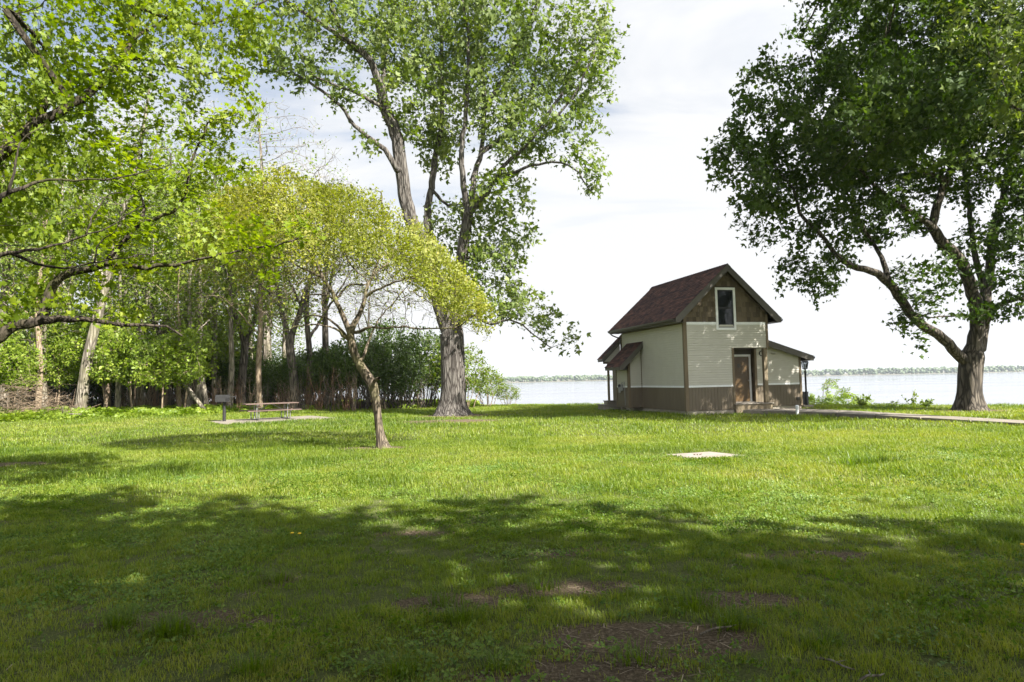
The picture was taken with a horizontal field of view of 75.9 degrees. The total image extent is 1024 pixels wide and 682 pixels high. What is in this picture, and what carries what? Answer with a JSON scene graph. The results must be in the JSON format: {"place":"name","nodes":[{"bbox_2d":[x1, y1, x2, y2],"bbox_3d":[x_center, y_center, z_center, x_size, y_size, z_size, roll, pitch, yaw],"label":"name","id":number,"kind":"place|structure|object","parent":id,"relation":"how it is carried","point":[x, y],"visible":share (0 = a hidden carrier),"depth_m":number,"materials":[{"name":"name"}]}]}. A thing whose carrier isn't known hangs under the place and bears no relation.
{"place":"outdoors","nodes":[
{"label":"outdoors","id":0,"kind":"place"},
{"bbox_2d":[0,398,1023,681],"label":"lawn","id":1,"kind":"structure","parent":0,"point":[640,630],"depth_m":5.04,"materials":[{"name":"green plant"}]},
{"bbox_2d":[0,332,25,382],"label":"sapling","id":2,"kind":"object","parent":1,"relation":"on","point":[6,343],"visible":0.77,"depth_m":35.33,"materials":[{"name":"green plant"}]},
{"bbox_2d":[0,162,36,362],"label":"woodland tree","id":3,"kind":"object","parent":1,"relation":"on","point":[14,259],"visible":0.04,"depth_m":51.19,"materials":[{"name":"green plant"}]},
{"bbox_2d":[0,339,48,403],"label":"sapling","id":4,"kind":"object","parent":1,"relation":"on","point":[29,362],"visible":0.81,"depth_m":35.72,"materials":[{"name":"green plant"}]},
{"bbox_2d":[0,77,64,289],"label":"woodland tree","id":5,"kind":"object","parent":1,"relation":"on","point":[4,240],"visible":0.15,"depth_m":37.54,"materials":[{"name":"green plant"}]},
{"bbox_2d":[9,343,57,404],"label":"shrub","id":6,"kind":"object","parent":1,"relation":"on","point":[28,389],"visible":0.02,"depth_m":45.66,"materials":[{"name":"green plant"}]},
{"bbox_2d":[0,88,80,406],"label":"woodland tree","id":7,"kind":"object","parent":1,"relation":"on","point":[4,276],"visible":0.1,"depth_m":39.00,"materials":[{"name":"green plant"}]},
{"bbox_2d":[0,205,86,408],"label":"woodland tree","id":8,"kind":"object","parent":1,"relation":"on","point":[38,336],"visible":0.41,"depth_m":37.02,"materials":[{"name":"green plant"}]},
{"bbox_2d":[4,183,88,405],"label":"woodland tree","id":9,"kind":"object","parent":1,"relation":"on","point":[45,326],"visible":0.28,"depth_m":38.37,"materials":[{"name":"green plant"}]},
{"bbox_2d":[0,174,92,400],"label":"woodland tree","id":10,"kind":"object","parent":1,"relation":"on","point":[37,272],"visible":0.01,"depth_m":53.88,"materials":[{"name":"green plant"}]},
{"bbox_2d":[8,322,86,404],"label":"sapling","id":11,"kind":"object","parent":1,"relation":"on","point":[28,335],"visible":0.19,"depth_m":40.05,"materials":[{"name":"green plant"}]},
{"bbox_2d":[0,374,99,413],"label":"brush pile","id":12,"kind":"object","parent":1,"relation":"on","point":[19,407],"visible":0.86,"depth_m":33.99,"materials":[{"name":"brown plant"}]},
{"bbox_2d":[19,332,92,403],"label":"sapling","id":13,"kind":"object","parent":1,"relation":"on","point":[61,344],"visible":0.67,"depth_m":38.73,"materials":[{"name":"green plant"}]},
{"bbox_2d":[0,122,122,406],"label":"woodland tree","id":14,"kind":"object","parent":1,"relation":"on","point":[70,235],"visible":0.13,"depth_m":38.71,"materials":[{"name":"green plant"}]},
{"bbox_2d":[14,131,109,405],"bbox_3d":[-33.315,-5.152,48.782,7.666,20.787,11.211,1,-4,-30],"label":"woodland tree","id":15,"kind":"object","parent":1,"relation":"on","point":[78,282],"visible":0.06,"depth_m":48.09,"materials":[{"name":"green plant"}]},
{"bbox_2d":[49,340,100,406],"bbox_3d":[-30.288,2.308,44.959,4.792,5.228,4.224,-1,-3,-10],"label":"shrub","id":16,"kind":"object","parent":1,"relation":"on","point":[73,386],"visible":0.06,"depth_m":44.51,"materials":[{"name":"green plant"}]},
{"bbox_2d":[60,382,111,405],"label":"undergrowth shrub","id":17,"kind":"object","parent":1,"relation":"on","point":[89,403],"visible":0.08,"depth_m":48.22,"materials":[{"name":"green plant"}]},
{"bbox_2d":[57,306,122,364],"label":"sapling","id":18,"kind":"object","parent":1,"relation":"on","point":[73,323],"visible":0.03,"depth_m":45.50,"materials":[{"name":"green plant"}]},
{"bbox_2d":[53,179,142,406],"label":"woodland tree","id":19,"kind":"object","parent":1,"relation":"on","point":[108,394],"visible":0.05,"depth_m":43.92,"materials":[{"name":"green plant"}]},
{"bbox_2d":[62,323,138,406],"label":"sapling","id":20,"kind":"object","parent":1,"relation":"on","point":[100,335],"visible":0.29,"depth_m":38.52,"materials":[{"name":"green plant"}]},
{"bbox_2d":[53,181,149,403],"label":"woodland tree","id":21,"kind":"object","parent":1,"relation":"on","point":[92,273],"visible":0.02,"depth_m":52.72,"materials":[{"name":"green plant"}]},
{"bbox_2d":[89,382,133,405],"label":"undergrowth shrub","id":22,"kind":"object","parent":1,"relation":"on","point":[100,393],"visible":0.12,"depth_m":47.82,"materials":[{"name":"green plant"}]},
{"bbox_2d":[91,347,146,405],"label":"shrub","id":23,"kind":"object","parent":1,"relation":"on","point":[113,393],"visible":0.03,"depth_m":46.88,"materials":[{"name":"green plant"}]},
{"bbox_2d":[44,61,196,407],"bbox_3d":[-22.649,-5.790,37.532,8.893,20.628,7.659,-2,-3,10],"label":"woodland tree","id":24,"kind":"object","parent":1,"relation":"on","point":[82,390],"visible":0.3,"depth_m":37.40,"materials":[{"name":"green plant"}]},
{"bbox_2d":[80,199,160,407],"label":"woodland tree","id":25,"kind":"object","parent":1,"relation":"on","point":[119,288],"visible":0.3,"depth_m":39.12,"materials":[{"name":"green plant"}]},
{"bbox_2d":[75,112,168,327],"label":"woodland tree","id":26,"kind":"object","parent":1,"relation":"on","point":[121,197],"visible":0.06,"depth_m":52.40,"materials":[{"name":"green plant"}]},
{"bbox_2d":[84,302,160,405],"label":"sapling","id":27,"kind":"object","parent":1,"relation":"on","point":[134,398],"visible":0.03,"depth_m":44.59,"materials":[{"name":"green plant"}]},
{"bbox_2d":[85,322,171,406],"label":"sapling","id":28,"kind":"object","parent":1,"relation":"on","point":[125,336],"visible":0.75,"depth_m":37.28,"materials":[{"name":"green plant"}]},
{"bbox_2d":[96,213,183,405],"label":"woodland tree","id":29,"kind":"object","parent":1,"relation":"on","point":[139,393],"visible":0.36,"depth_m":40.30,"materials":[{"name":"green plant"}]},
{"bbox_2d":[111,378,173,406],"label":"undergrowth shrub","id":30,"kind":"object","parent":1,"relation":"on","point":[113,390],"visible":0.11,"depth_m":46.75,"materials":[{"name":"green plant"}]},
{"bbox_2d":[82,151,225,405],"bbox_3d":[-23.338,-4.080,43.504,9.659,17.909,6.605,0,-4,-20],"label":"woodland tree","id":31,"kind":"object","parent":1,"relation":"on","point":[151,306],"visible":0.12,"depth_m":43.19,"materials":[{"name":"green plant"}]},
{"bbox_2d":[115,164,203,349],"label":"woodland tree","id":32,"kind":"object","parent":1,"relation":"on","point":[155,261],"visible":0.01,"depth_m":54.77,"materials":[{"name":"green plant"}]},
{"bbox_2d":[128,331,192,407],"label":"sapling","id":33,"kind":"object","parent":1,"relation":"on","point":[153,379],"visible":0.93,"depth_m":36.84,"materials":[{"name":"green plant"}]},
{"bbox_2d":[0,0,326,343],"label":"leafy tree","id":34,"kind":"object","parent":1,"relation":"on","point":[60,93],"visible":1,"depth_m":10.13,"materials":[{"name":"green plant"}]},
{"bbox_2d":[131,138,210,405],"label":"woodland tree","id":35,"kind":"object","parent":1,"relation":"on","point":[160,210],"visible":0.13,"depth_m":45.16,"materials":[{"name":"green plant"}]},
{"bbox_2d":[137,333,205,408],"bbox_3d":[-20.079,1.901,38.777,4.898,4.942,0.560,-2,-3,8],"label":"dead limb","id":36,"kind":"object","parent":1,"relation":"on","point":[195,398],"visible":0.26,"depth_m":38.31,"materials":[{"name":"grey wood"}]},
{"bbox_2d":[144,381,206,405],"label":"undergrowth shrub","id":37,"kind":"object","parent":1,"relation":"on","point":[172,391],"visible":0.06,"depth_m":46.36,"materials":[{"name":"green plant"}]},
{"bbox_2d":[153,254,208,406],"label":"woodland tree","id":38,"kind":"object","parent":1,"relation":"on","point":[178,389],"visible":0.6,"depth_m":39.38,"materials":[{"name":"green plant"}]},
{"bbox_2d":[142,193,224,406],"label":"woodland tree","id":39,"kind":"object","parent":1,"relation":"on","point":[169,230],"visible":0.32,"depth_m":40.10,"materials":[{"name":"green plant"}]},
{"bbox_2d":[144,142,228,404],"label":"woodland tree","id":40,"kind":"object","parent":1,"relation":"on","point":[192,401],"visible":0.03,"depth_m":50.72,"materials":[{"name":"green plant"}]},
{"bbox_2d":[156,321,220,407],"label":"sapling","id":41,"kind":"object","parent":1,"relation":"on","point":[188,374],"visible":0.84,"depth_m":37.94,"materials":[{"name":"green plant"}]},
{"bbox_2d":[157,253,222,404],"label":"woodland tree","id":42,"kind":"object","parent":1,"relation":"on","point":[204,395],"visible":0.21,"depth_m":41.87,"materials":[{"name":"green plant"}]},
{"bbox_2d":[150,163,239,405],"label":"woodland tree","id":43,"kind":"object","parent":1,"relation":"on","point":[198,388],"visible":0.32,"depth_m":40.88,"materials":[{"name":"green plant"}]},
{"bbox_2d":[160,315,238,403],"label":"sapling","id":44,"kind":"object","parent":1,"relation":"on","point":[221,355],"visible":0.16,"depth_m":45.76,"materials":[{"name":"green plant"}]},
{"bbox_2d":[182,374,221,404],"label":"undergrowth shrub","id":45,"kind":"object","parent":1,"relation":"on","point":[206,381],"visible":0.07,"depth_m":47.34,"materials":[{"name":"green plant"}]},
{"bbox_2d":[165,139,264,403],"bbox_3d":[-20.907,-4.412,46.273,6.406,18.869,7.039,-5,-5,45],"label":"woodland tree","id":46,"kind":"object","parent":1,"relation":"on","point":[213,357],"visible":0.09,"depth_m":45.77,"materials":[{"name":"green plant"}]},
{"bbox_2d":[183,308,265,402],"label":"sapling","id":47,"kind":"object","parent":1,"relation":"on","point":[225,337],"visible":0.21,"depth_m":48.26,"materials":[{"name":"green plant"}]},
{"bbox_2d":[186,183,272,405],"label":"woodland tree","id":48,"kind":"object","parent":1,"relation":"on","point":[231,355],"visible":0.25,"depth_m":41.92,"materials":[{"name":"green plant"}]},
{"bbox_2d":[0,398,480,421],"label":"herb layer","id":49,"kind":"object","parent":1,"relation":"on","point":[128,411],"visible":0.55,"depth_m":35.46,"materials":[{"name":"green plant"}]},
{"bbox_2d":[213,352,272,403],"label":"shrub","id":50,"kind":"object","parent":1,"relation":"on","point":[222,374],"visible":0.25,"depth_m":46.06,"materials":[{"name":"green plant"}]},
{"bbox_2d":[211,254,277,368],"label":"woodland tree","id":51,"kind":"object","parent":1,"relation":"on","point":[245,314],"visible":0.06,"depth_m":57.55,"materials":[{"name":"green plant"}]},
{"bbox_2d":[194,182,303,402],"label":"woodland tree","id":52,"kind":"object","parent":1,"relation":"on","point":[242,371],"visible":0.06,"depth_m":43.50,"materials":[{"name":"green plant"}]},
{"bbox_2d":[220,360,287,402],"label":"undergrowth shrub","id":53,"kind":"object","parent":1,"relation":"on","point":[248,389],"visible":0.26,"depth_m":45.80,"materials":[{"name":"green plant"}]},
{"bbox_2d":[221,157,292,379],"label":"woodland tree","id":54,"kind":"object","parent":1,"relation":"on","point":[249,318],"visible":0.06,"depth_m":50.24,"materials":[{"name":"green plant"}]},
{"bbox_2d":[154,89,363,402],"bbox_3d":[-19.820,-7.141,52.479,16.806,25.542,14.140,2,-4,-40],"label":"woodland tree","id":55,"kind":"object","parent":1,"relation":"on","point":[267,347],"visible":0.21,"depth_m":51.69,"materials":[{"name":"green plant"}]},
{"bbox_2d":[217,180,300,407],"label":"woodland tree","id":56,"kind":"object","parent":1,"relation":"on","point":[259,345],"visible":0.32,"depth_m":40.93,"materials":[{"name":"green plant"}]},
{"bbox_2d":[253,349,285,399],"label":"shrub","id":57,"kind":"object","parent":1,"relation":"on","point":[274,356],"visible":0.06,"depth_m":52.00,"materials":[{"name":"green plant"}]},
{"bbox_2d":[211,416,331,424],"bbox_3d":[-11.520,3.868,31.440,5.200,0.230,3.500,1,-4,-38],"label":"picnic pad","id":58,"kind":"object","parent":1,"relation":"on","point":[260,419],"visible":0.24,"depth_m":31.38,"materials":[{"name":"concrete"}]},
{"bbox_2d":[215,395,235,420],"bbox_3d":[-13.388,3.246,30.733,0.910,1.450,0.480,0,-4,-20],"label":"park grill","id":59,"kind":"object","parent":58,"relation":"on","point":[224,399],"visible":0.98,"depth_m":30.63,"materials":[{"name":"metal"}]},
{"bbox_2d":[239,402,301,419],"bbox_3d":[-11.628,3.374,31.617,2.480,0.778,1.692,1,-4,-36],"label":"picnic table","id":60,"kind":"object","parent":58,"relation":"on","point":[280,409],"visible":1,"depth_m":31.46,"materials":[{"name":"brown wood"}]},
{"bbox_2d":[252,361,306,404],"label":"shrub","id":61,"kind":"object","parent":1,"relation":"on","point":[267,384],"visible":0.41,"depth_m":43.19,"materials":[{"name":"green plant"}]},
{"bbox_2d":[232,168,350,408],"bbox_3d":[-13.980,-3.297,41.776,8.283,16.103,6.127,-1,-3,-10],"label":"woodland tree","id":62,"kind":"object","parent":1,"relation":"on","point":[289,344],"visible":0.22,"depth_m":41.37,"materials":[{"name":"green plant"}]},
{"bbox_2d":[263,211,320,399],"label":"woodland tree","id":63,"kind":"object","parent":1,"relation":"on","point":[283,340],"visible":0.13,"depth_m":54.96,"materials":[{"name":"green plant"}]},
{"bbox_2d":[271,290,313,356],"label":"woodland tree","id":64,"kind":"object","parent":1,"relation":"on","point":[279,345],"visible":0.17,"depth_m":59.96,"materials":[{"name":"green wood"}]},
{"bbox_2d":[276,348,339,406],"bbox_3d":[-13.362,2.540,42.948,3.886,4.425,4.408,-2,-4,20],"label":"shrub","id":65,"kind":"object","parent":1,"relation":"on","point":[323,368],"visible":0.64,"depth_m":42.15,"materials":[{"name":"green plant"}]},
{"bbox_2d":[247,196,375,404],"bbox_3d":[-13.181,-2.741,43.298,9.993,15.187,8.407,2,-4,-40],"label":"woodland tree","id":66,"kind":"object","parent":1,"relation":"on","point":[308,335],"visible":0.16,"depth_m":43.06,"materials":[{"name":"green plant"}]},
{"bbox_2d":[283,347,343,402],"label":"shrub","id":67,"kind":"object","parent":1,"relation":"on","point":[315,367],"visible":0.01,"depth_m":47.19,"materials":[{"name":"green plant"}]},
{"bbox_2d":[306,367,326,409],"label":"bare sapling","id":68,"kind":"object","parent":1,"relation":"on","point":[318,393],"visible":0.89,"depth_m":40.34,"materials":[{"name":"brown plant"}]},
{"bbox_2d":[300,348,357,404],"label":"shrub","id":69,"kind":"object","parent":1,"relation":"on","point":[348,364],"visible":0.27,"depth_m":43.35,"materials":[{"name":"green plant"}]},
{"bbox_2d":[280,160,378,398],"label":"woodland tree","id":70,"kind":"object","parent":1,"relation":"on","point":[325,337],"visible":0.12,"depth_m":46.98,"materials":[{"name":"green plant"}]},
{"bbox_2d":[323,369,339,411],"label":"bare sapling","id":71,"kind":"object","parent":1,"relation":"on","point":[330,408],"visible":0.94,"depth_m":39.24,"materials":[{"name":"brown wood"}]},
{"bbox_2d":[173,159,498,447],"bbox_3d":[-4.438,-0.795,17.051,8.224,7.439,6.525,-1,-3,0],"label":"ornamental tree","id":72,"kind":"object","parent":1,"relation":"on","point":[242,203],"visible":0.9,"depth_m":16.03,"materials":[{"name":"green plant"}]},
{"bbox_2d":[336,372,352,410],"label":"bare sapling","id":73,"kind":"object","parent":1,"relation":"on","point":[345,408],"visible":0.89,"depth_m":40.21,"materials":[{"name":"brown plant"}]},
{"bbox_2d":[313,338,376,399],"bbox_3d":[-12.739,2.414,50.986,5.750,5.771,5.068,1,-4,-30],"label":"shrub","id":74,"kind":"object","parent":1,"relation":"on","point":[346,365],"visible":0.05,"depth_m":50.28,"materials":[{"name":"green plant"}]},
{"bbox_2d":[346,372,357,410],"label":"bare sapling","id":75,"kind":"object","parent":1,"relation":"on","point":[354,407],"visible":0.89,"depth_m":39.81,"materials":[{"name":"beige plant"}]},
{"bbox_2d":[322,335,392,408],"bbox_3d":[-10.124,2.089,42.946,4.888,5.332,4.308,1,-4,-30],"label":"shrub","id":76,"kind":"object","parent":1,"relation":"on","point":[336,347],"visible":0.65,"depth_m":42.16,"materials":[{"name":"green plant"}]},
{"bbox_2d":[335,268,405,339],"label":"woodland tree","id":77,"kind":"object","parent":1,"relation":"on","point":[366,322],"visible":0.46,"depth_m":52.04,"materials":[{"name":"green plant"}]},
{"bbox_2d":[346,338,413,408],"bbox_3d":[-8.667,2.220,43.889,4.905,5.042,4.966,-1,-3,-10],"label":"shrub","id":78,"kind":"object","parent":1,"relation":"on","point":[385,350],"visible":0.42,"depth_m":42.86,"materials":[{"name":"green plant"}]},
{"bbox_2d":[356,316,426,399],"bbox_3d":[-8.935,1.623,48.862,5.542,7.034,5.475,0,-4,-20],"label":"shrub","id":79,"kind":"object","parent":1,"relation":"on","point":[385,334],"visible":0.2,"depth_m":48.48,"materials":[{"name":"green plant"}]},
{"bbox_2d":[369,359,436,408],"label":"shrub","id":80,"kind":"object","parent":1,"relation":"on","point":[411,388],"visible":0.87,"depth_m":41.50,"materials":[{"name":"green plant"}]},
{"bbox_2d":[388,327,440,407],"bbox_3d":[-5.887,1.892,43.594,4.730,5.591,4.789,-3,-4,30],"label":"shrub","id":81,"kind":"object","parent":1,"relation":"on","point":[410,348],"visible":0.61,"depth_m":42.66,"materials":[{"name":"green plant"}]},
{"bbox_2d":[236,0,630,415],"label":"silver maple","id":82,"kind":"object","parent":1,"relation":"on","point":[452,401],"visible":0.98,"depth_m":31.79,"materials":[{"name":"green plant"}]},
{"bbox_2d":[419,340,469,402],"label":"bush","id":83,"kind":"object","parent":1,"relation":"on","point":[434,375],"visible":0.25,"depth_m":42.75,"materials":[{"name":"green plant"}]},
{"bbox_2d":[438,342,493,406],"bbox_3d":[-2.883,2.214,40.929,3.548,4.361,3.132,-1,-3,0],"label":"bush","id":84,"kind":"object","parent":1,"relation":"on","point":[470,382],"visible":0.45,"depth_m":40.73,"materials":[{"name":"green plant"}]},
{"bbox_2d":[468,364,505,406],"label":"bush","id":85,"kind":"object","parent":1,"relation":"on","point":[494,382],"visible":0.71,"depth_m":41.56,"materials":[{"name":"green plant"}]},
{"bbox_2d":[492,383,520,404],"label":"bush","id":86,"kind":"object","parent":1,"relation":"on","point":[505,397],"visible":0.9,"depth_m":42.04,"materials":[{"name":"green plant"}]},
{"bbox_2d":[667,452,742,458],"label":"access slab","id":87,"kind":"structure","parent":1,"relation":"on","point":[701,454],"depth_m":13.82,"materials":[{"name":"concrete"}]},
{"bbox_2d":[596,263,814,414],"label":"house","id":88,"kind":"structure","parent":1,"relation":"on","point":[698,343],"depth_m":29.38,"materials":[{"name":"beige"}]},
{"bbox_2d":[715,287,736,329],"bbox_3d":[9.386,-1.421,28.858,0.990,1.875,0.047,0,-4,-15],"label":"window","id":89,"kind":"structure","parent":88,"relation":"in","point":[723,311],"depth_m":28.87,"materials":[{"name":"white metal"}]},
{"bbox_2d":[734,354,751,401],"bbox_3d":[10.718,1.736,30.730,1.115,2.210,0.103,0,-4,-15],"label":"door","id":90,"kind":"structure","parent":88,"relation":"in","point":[742,363],"depth_m":30.79,"materials":[{"name":"brown wood"}]},
{"bbox_2d":[801,361,813,407],"bbox_3d":[14.424,2.118,32.239,0.480,2.510,0.480,-1,-3,0],"label":"porch post","id":91,"kind":"object","parent":88,"relation":"attached to","point":[806,405],"visible":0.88,"depth_m":32.19,"materials":[{"name":"metal"}]},
{"bbox_2d":[815,656,854,669],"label":"twig","id":92,"kind":"object","parent":1,"relation":"on","point":[822,658],"visible":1,"depth_m":3.70,"materials":[{"name":"brown wood"}]},
{"bbox_2d":[808,378,879,404],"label":"lakeside bush","id":93,"kind":"object","parent":1,"relation":"on","point":[845,395],"visible":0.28,"depth_m":34.91,"materials":[{"name":"green plant"}]},
{"bbox_2d":[697,0,1023,410],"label":"maple tree","id":94,"kind":"object","parent":1,"relation":"on","point":[915,120],"visible":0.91,"depth_m":25.52,"materials":[{"name":"green plant"}]},
{"bbox_2d":[854,394,870,405],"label":"weed","id":95,"kind":"object","parent":1,"relation":"on","point":[861,402],"visible":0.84,"depth_m":32.35,"materials":[{"name":"green plant"}]},
{"bbox_2d":[743,409,1023,425],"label":"walkway","id":96,"kind":"structure","parent":1,"relation":"on","point":[867,414],"depth_m":24.05,"materials":[{"name":"concrete"}]},
{"bbox_2d":[920,0,1023,148],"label":"leafy tree","id":97,"kind":"object","parent":1,"relation":"on","point":[1003,110],"visible":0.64,"depth_m":20.45,"materials":[{"name":"green plant"}]},
{"bbox_2d":[0,0,1023,378],"label":"sky","id":98,"kind":"structure","parent":0,"point":[656,221],"materials":[{"name":"white"}]},
{"bbox_2d":[6,460,1022,681],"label":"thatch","id":99,"kind":"object","parent":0,"point":[557,624],"visible":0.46,"depth_m":4.34,"materials":[{"name":"plant"}]},
{"bbox_2d":[89,372,1023,405],"bbox_3d":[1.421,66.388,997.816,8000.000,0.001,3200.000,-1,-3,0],"label":"lake","id":100,"kind":"structure","parent":0,"point":[1003,387],"depth_m":298.78,"materials":[{"name":"grey liquid"}]},
{"bbox_2d":[390,369,1023,384],"bbox_3d":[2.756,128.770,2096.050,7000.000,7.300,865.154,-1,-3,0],"label":"shore","id":101,"kind":"structure","parent":0,"point":[827,374],"depth_m":1796.19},
{"bbox_2d":[31,365,1023,390],"bbox_3d":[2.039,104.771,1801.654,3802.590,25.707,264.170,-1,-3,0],"label":"treeline","id":102,"kind":"object","parent":101,"relation":"on","point":[912,370],"visible":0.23,"depth_m":1786.05,"materials":[{"name":"green plant"}]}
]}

